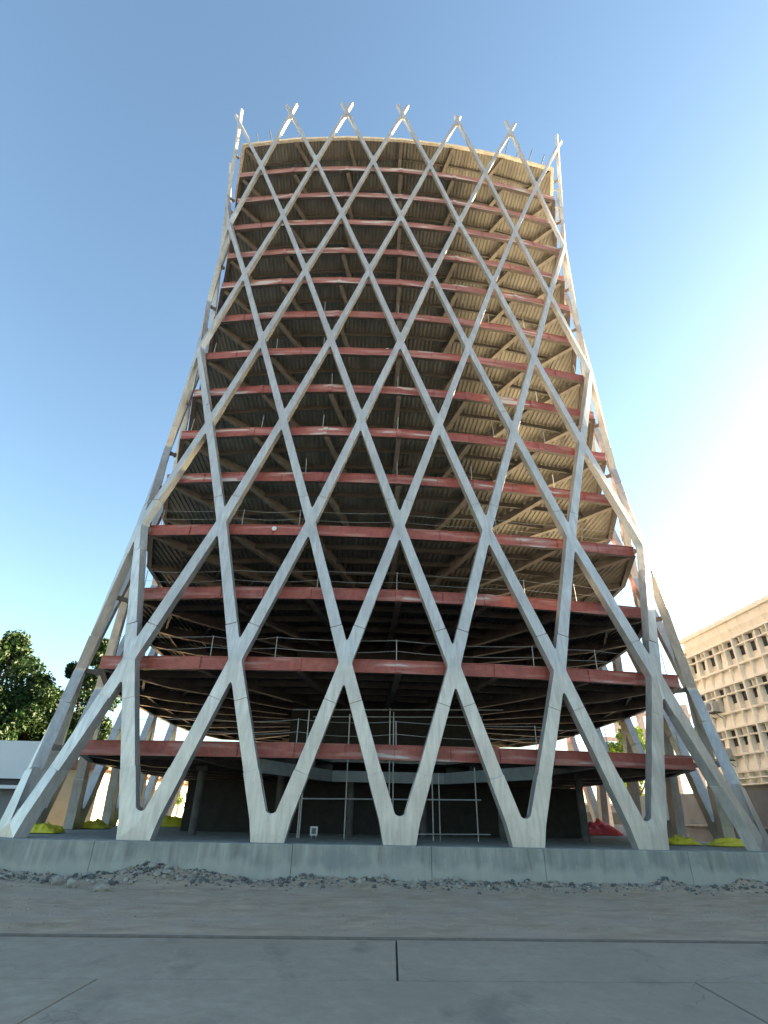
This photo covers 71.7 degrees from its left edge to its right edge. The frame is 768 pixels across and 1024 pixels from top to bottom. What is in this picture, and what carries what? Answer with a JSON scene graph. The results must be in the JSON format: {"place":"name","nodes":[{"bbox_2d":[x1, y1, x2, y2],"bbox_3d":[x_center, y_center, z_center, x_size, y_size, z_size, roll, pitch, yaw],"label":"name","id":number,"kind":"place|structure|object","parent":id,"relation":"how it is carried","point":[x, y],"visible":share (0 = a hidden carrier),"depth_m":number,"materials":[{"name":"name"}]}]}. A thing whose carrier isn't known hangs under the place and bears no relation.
{"place":"outdoors","nodes":[
{"label":"outdoors","id":0,"kind":"place"},
{"bbox_2d":[310,826,317,837],"bbox_3d":[-3.796,17.315,28.753,0.400,0.550,0.255,3,-30,-3],"label":"meter box","id":1,"kind":"object","parent":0,"point":[313,830],"visible":1,"depth_m":28.68,"materials":[{"name":"grey metal"}]},
{"bbox_2d":[0,937,767,1023],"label":"pavement","id":2,"kind":"structure","parent":0,"point":[70,980],"depth_m":9.95,"materials":[{"name":"concrete"}]},
{"bbox_2d":[0,933,767,943],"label":"kerb","id":3,"kind":"structure","parent":2,"relation":"on","point":[338,938],"depth_m":13.26,"materials":[{"name":"grey concrete"}]},
{"bbox_2d":[395,942,398,980],"bbox_3d":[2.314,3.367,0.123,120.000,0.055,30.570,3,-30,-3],"label":"pavement joint","id":4,"kind":"object","parent":2,"relation":"attached to","point":[397,977],"depth_m":11.30,"materials":[{"name":"black"}]},
{"bbox_2d":[0,862,767,940],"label":"dirt strip","id":5,"kind":"object","parent":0,"point":[432,911],"visible":0.94,"depth_m":16.99,"materials":[{"name":"soil"}]},
{"bbox_2d":[50,875,64,884],"bbox_3d":[-12.643,14.300,20.596,0.340,0.373,0.496,-18,-35,31],"label":"rock","id":6,"kind":"object","parent":5,"relation":"on","point":[58,880],"visible":0.86,"depth_m":20.51,"materials":[{"name":"stone"}]},
{"bbox_2d":[66,878,79,887],"bbox_3d":[-11.692,13.959,19.980,0.431,0.361,0.478,26,-38,-36],"label":"rock","id":7,"kind":"object","parent":5,"relation":"on","point":[72,883],"visible":0.88,"depth_m":19.85,"materials":[{"name":"stone"}]},
{"bbox_2d":[93,882,110,891],"bbox_3d":[-10.280,13.717,19.408,0.537,0.310,0.515,3,-30,-3],"label":"rock","id":8,"kind":"object","parent":5,"relation":"on","point":[103,886],"visible":0.93,"depth_m":19.30,"materials":[{"name":"stone"}]},
{"bbox_2d":[148,861,157,868],"bbox_3d":[-9.523,14.577,21.958,0.393,0.273,0.328,3,-30,-3],"label":"rock","id":9,"kind":"object","parent":5,"relation":"on","point":[153,864],"visible":0.92,"depth_m":21.88,"materials":[{"name":"stone"}]},
{"bbox_2d":[162,869,172,874],"bbox_3d":[-8.825,14.690,21.677,0.372,0.226,0.387,-8,-31,15],"label":"rock","id":10,"kind":"object","parent":5,"relation":"on","point":[167,871],"visible":0.98,"depth_m":21.58,"materials":[{"name":"stone"}]},
{"bbox_2d":[0,861,767,936],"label":"rubble","id":11,"kind":"object","parent":5,"relation":"on","point":[87,876],"visible":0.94,"depth_m":21.81,"materials":[{"name":"concrete"}]},
{"bbox_2d":[412,878,419,883],"bbox_3d":[1.354,15.465,22.245,0.256,0.268,0.395,12,-31,-18],"label":"rock","id":12,"kind":"object","parent":5,"relation":"on","point":[415,880],"visible":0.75,"depth_m":22.17,"materials":[{"name":"stone"}]},
{"bbox_2d":[453,875,459,881],"bbox_3d":[3.041,15.497,22.427,0.301,0.270,0.340,3,-30,-3],"label":"rock","id":13,"kind":"object","parent":5,"relation":"on","point":[455,878],"visible":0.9,"depth_m":22.33,"materials":[{"name":"stone"}]},
{"bbox_2d":[0,0,767,802],"label":"sky","id":14,"kind":"structure","parent":0,"point":[118,123],"materials":[{"name":"blue"}]},
{"label":"ground","id":15,"kind":"structure","parent":0,"visible":0},
{"bbox_2d":[0,740,40,819],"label":"flat roof building","id":16,"kind":"structure","parent":15,"relation":"on","point":[16,757],"depth_m":41.81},
{"bbox_2d":[0,629,46,740],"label":"broadleaf tree","id":17,"kind":"object","parent":15,"relation":"on","point":[18,664],"visible":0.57,"depth_m":63.31,"materials":[{"name":"green plant"}]},
{"bbox_2d":[0,668,84,743],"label":"broadleaf tree","id":18,"kind":"object","parent":15,"relation":"on","point":[17,714],"visible":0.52,"depth_m":58.52,"materials":[{"name":"green plant"}]},
{"bbox_2d":[55,638,121,759],"bbox_3d":[-36.648,25.749,63.514,9.603,21.951,10.118,3,-30,-3],"label":"broadleaf tree","id":19,"kind":"object","parent":15,"relation":"on","point":[89,684],"visible":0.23,"depth_m":64.04,"materials":[{"name":"green plant"}]},
{"bbox_2d":[45,760,187,826],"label":"cream building","id":20,"kind":"structure","parent":15,"relation":"on","point":[57,814],"depth_m":54.77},
{"bbox_2d":[175,804,179,815],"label":"window","id":21,"kind":"structure","parent":20,"relation":"in","point":[177,808],"depth_m":80.57,"materials":[{"name":"white glass"}]},
{"bbox_2d":[175,781,188,817],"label":"broadleaf tree","id":22,"kind":"object","parent":15,"relation":"on","point":[179,800],"visible":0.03,"depth_m":69.67,"materials":[{"name":"green plant"}]},
{"bbox_2d":[0,825,767,885],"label":"concrete plinth","id":23,"kind":"structure","parent":15,"relation":"on","point":[607,859],"depth_m":23.14,"materials":[{"name":"grey concrete"}]},
{"bbox_2d":[30,822,64,833],"bbox_3d":[-18.222,16.709,28.183,2.200,0.518,1.400,3,-30,-3],"label":"yellow tarp","id":24,"kind":"object","parent":23,"relation":"on","point":[44,828],"visible":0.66,"depth_m":27.75,"materials":[{"name":"yellow plastic"}]},
{"bbox_2d":[82,818,112,828],"bbox_3d":[-19.531,20.656,35.296,2.600,0.604,1.600,3,-30,-3],"label":"yellow tarp","id":25,"kind":"object","parent":23,"relation":"on","point":[97,823],"visible":0.66,"depth_m":34.76,"materials":[{"name":"yellow plastic"}]},
{"bbox_2d":[160,815,181,826],"bbox_3d":[-17.788,24.198,41.821,5.000,0.928,1.600,3,-30,-3],"label":"yellow tarp","id":26,"kind":"object","parent":23,"relation":"on","point":[171,821],"visible":0.3,"depth_m":41.28,"materials":[{"name":"plastic"}]},
{"bbox_2d":[0,102,767,851],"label":"lattice tower","id":27,"kind":"structure","parent":23,"relation":"on","point":[432,504],"depth_m":36.90,"materials":[{"name":"paint"}]},
{"bbox_2d":[292,708,502,841],"bbox_3d":[0.807,14.760,30.429,12.602,6.815,0.850,3,-30,-3],"label":"scaffold","id":28,"kind":"object","parent":23,"relation":"on","point":[346,798],"visible":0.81,"depth_m":29.83,"materials":[{"name":"grey metal"}]},
{"bbox_2d":[588,818,624,835],"bbox_3d":[16.941,25.695,43.467,4.400,1.210,2.400,3,-30,-3],"label":"red tarp","id":29,"kind":"object","parent":23,"relation":"on","point":[598,827],"visible":0.55,"depth_m":42.51,"materials":[{"name":"red plastic"}]},
{"bbox_2d":[668,834,702,845],"bbox_3d":[16.872,18.600,30.209,1.700,0.500,1.400,3,-30,-3],"label":"yellow tarp","id":30,"kind":"object","parent":23,"relation":"on","point":[675,839],"visible":0.87,"depth_m":29.72,"materials":[{"name":"yellow plastic"}]},
{"bbox_2d":[704,837,744,846],"bbox_3d":[19.341,18.159,29.254,3.000,0.418,1.400,3,-30,-3],"label":"yellow tarp","id":31,"kind":"object","parent":23,"relation":"on","point":[727,842],"visible":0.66,"depth_m":28.97,"materials":[{"name":"yellow plastic"}]},
{"bbox_2d":[585,803,626,834],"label":"building","id":32,"kind":"structure","parent":15,"relation":"on","point":[618,825],"depth_m":99.68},
{"bbox_2d":[586,812,592,821],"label":"window","id":33,"kind":"structure","parent":32,"relation":"in","point":[589,817],"depth_m":99.64,"materials":[{"name":"grey glass"}]},
{"bbox_2d":[612,813,621,823],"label":"window","id":34,"kind":"structure","parent":32,"relation":"in","point":[616,820],"depth_m":99.78,"materials":[{"name":"grey glass"}]},
{"bbox_2d":[606,721,645,795],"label":"broadleaf tree","id":35,"kind":"object","parent":15,"relation":"on","point":[618,746],"visible":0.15,"depth_m":67.88,"materials":[{"name":"green plant"}]},
{"bbox_2d":[604,705,707,826],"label":"frame building","id":36,"kind":"structure","parent":15,"relation":"on","point":[640,721],"depth_m":85.91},
{"bbox_2d":[640,789,767,841],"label":"boundary wall","id":37,"kind":"structure","parent":15,"relation":"on","point":[697,827],"depth_m":48.05,"materials":[{"name":"concrete"}]},
{"bbox_2d":[679,595,767,790],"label":"screen building","id":38,"kind":"structure","parent":15,"relation":"on","point":[727,658],"depth_m":48.93,"materials":[{"name":"beige concrete"}]},
{"bbox_2d":[692,658,696,673],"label":"window","id":39,"kind":"structure","parent":38,"relation":"in","point":[693,660],"depth_m":56.01,"materials":[{"name":"black glass"}]},
{"bbox_2d":[709,651,715,666],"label":"window","id":40,"kind":"structure","parent":38,"relation":"in","point":[710,652],"depth_m":53.26,"materials":[{"name":"black glass"}]},
{"bbox_2d":[704,701,721,719],"bbox_3d":[31.868,19.233,51.520,0.860,1.570,1.300,3,-30,-3],"label":"air conditioner","id":41,"kind":"object","parent":38,"relation":"attached to","point":[713,707],"visible":0.88,"depth_m":51.30,"materials":[{"name":"white metal"}]},
{"bbox_2d":[724,748,735,766],"bbox_3d":[31.792,22.888,49.453,0.860,1.570,1.300,3,-30,-3],"label":"air conditioner","id":42,"kind":"object","parent":38,"relation":"attached to","point":[729,753],"visible":0.25,"depth_m":49.11,"materials":[{"name":"white metal"}]},
{"bbox_2d":[727,642,734,658],"bbox_3d":[33.111,13.234,50.712,0.028,1.520,0.486,3,-30,-3],"label":"window","id":43,"kind":"structure","parent":38,"relation":"in","point":[729,644],"depth_m":50.64,"materials":[{"name":"black glass"}]},
{"bbox_2d":[729,687,736,703],"bbox_3d":[32.947,17.271,50.165,0.028,1.470,0.486,3,-30,-3],"label":"window","id":44,"kind":"structure","parent":38,"relation":"in","point":[733,696],"depth_m":49.98,"materials":[{"name":"black glass"}]},
{"bbox_2d":[731,730,738,746],"bbox_3d":[32.787,21.164,49.699,0.028,1.370,0.486,3,-30,-3],"label":"window","id":45,"kind":"structure","parent":38,"relation":"in","point":[733,732],"depth_m":49.66,"materials":[{"name":"black glass"}]},
{"bbox_2d":[737,639,745,654],"bbox_3d":[33.205,12.491,49.395,0.028,1.520,0.486,3,-30,-3],"label":"window","id":46,"kind":"structure","parent":38,"relation":"in","point":[742,649],"depth_m":49.23,"materials":[{"name":"black glass"}]},
{"bbox_2d":[739,683,747,700],"bbox_3d":[33.042,16.528,48.848,0.028,1.470,0.486,3,-30,-3],"label":"window","id":47,"kind":"structure","parent":38,"relation":"in","point":[741,685],"depth_m":48.83,"materials":[{"name":"black glass"}]},
{"bbox_2d":[741,729,748,744],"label":"window","id":48,"kind":"structure","parent":38,"relation":"in","point":[745,738],"depth_m":48.23,"materials":[{"name":"black glass"}]},
{"bbox_2d":[748,633,756,650],"bbox_3d":[33.300,11.748,48.078,0.028,1.520,0.486,3,-30,-3],"label":"window","id":49,"kind":"structure","parent":38,"relation":"in","point":[750,636],"depth_m":48.02,"materials":[{"name":"black glass"}]},
{"bbox_2d":[750,681,757,697],"bbox_3d":[33.136,15.785,47.531,0.028,1.470,0.486,3,-30,-3],"label":"window","id":50,"kind":"structure","parent":38,"relation":"in","point":[754,689],"depth_m":47.41,"materials":[{"name":"black glass"}]},
{"bbox_2d":[752,726,759,742],"bbox_3d":[32.976,19.678,47.066,0.028,1.370,0.486,3,-30,-3],"label":"window","id":51,"kind":"structure","parent":38,"relation":"in","point":[754,727],"depth_m":47.06,"materials":[{"name":"black glass"}]},
{"bbox_2d":[759,629,767,645],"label":"window","id":52,"kind":"structure","parent":38,"relation":"in","point":[764,638],"depth_m":46.62,"materials":[{"name":"black glass"}]},
{"bbox_2d":[762,676,767,693],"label":"window","id":53,"kind":"structure","parent":38,"relation":"in","point":[764,679],"depth_m":46.29,"materials":[{"name":"black glass"}]}
]}

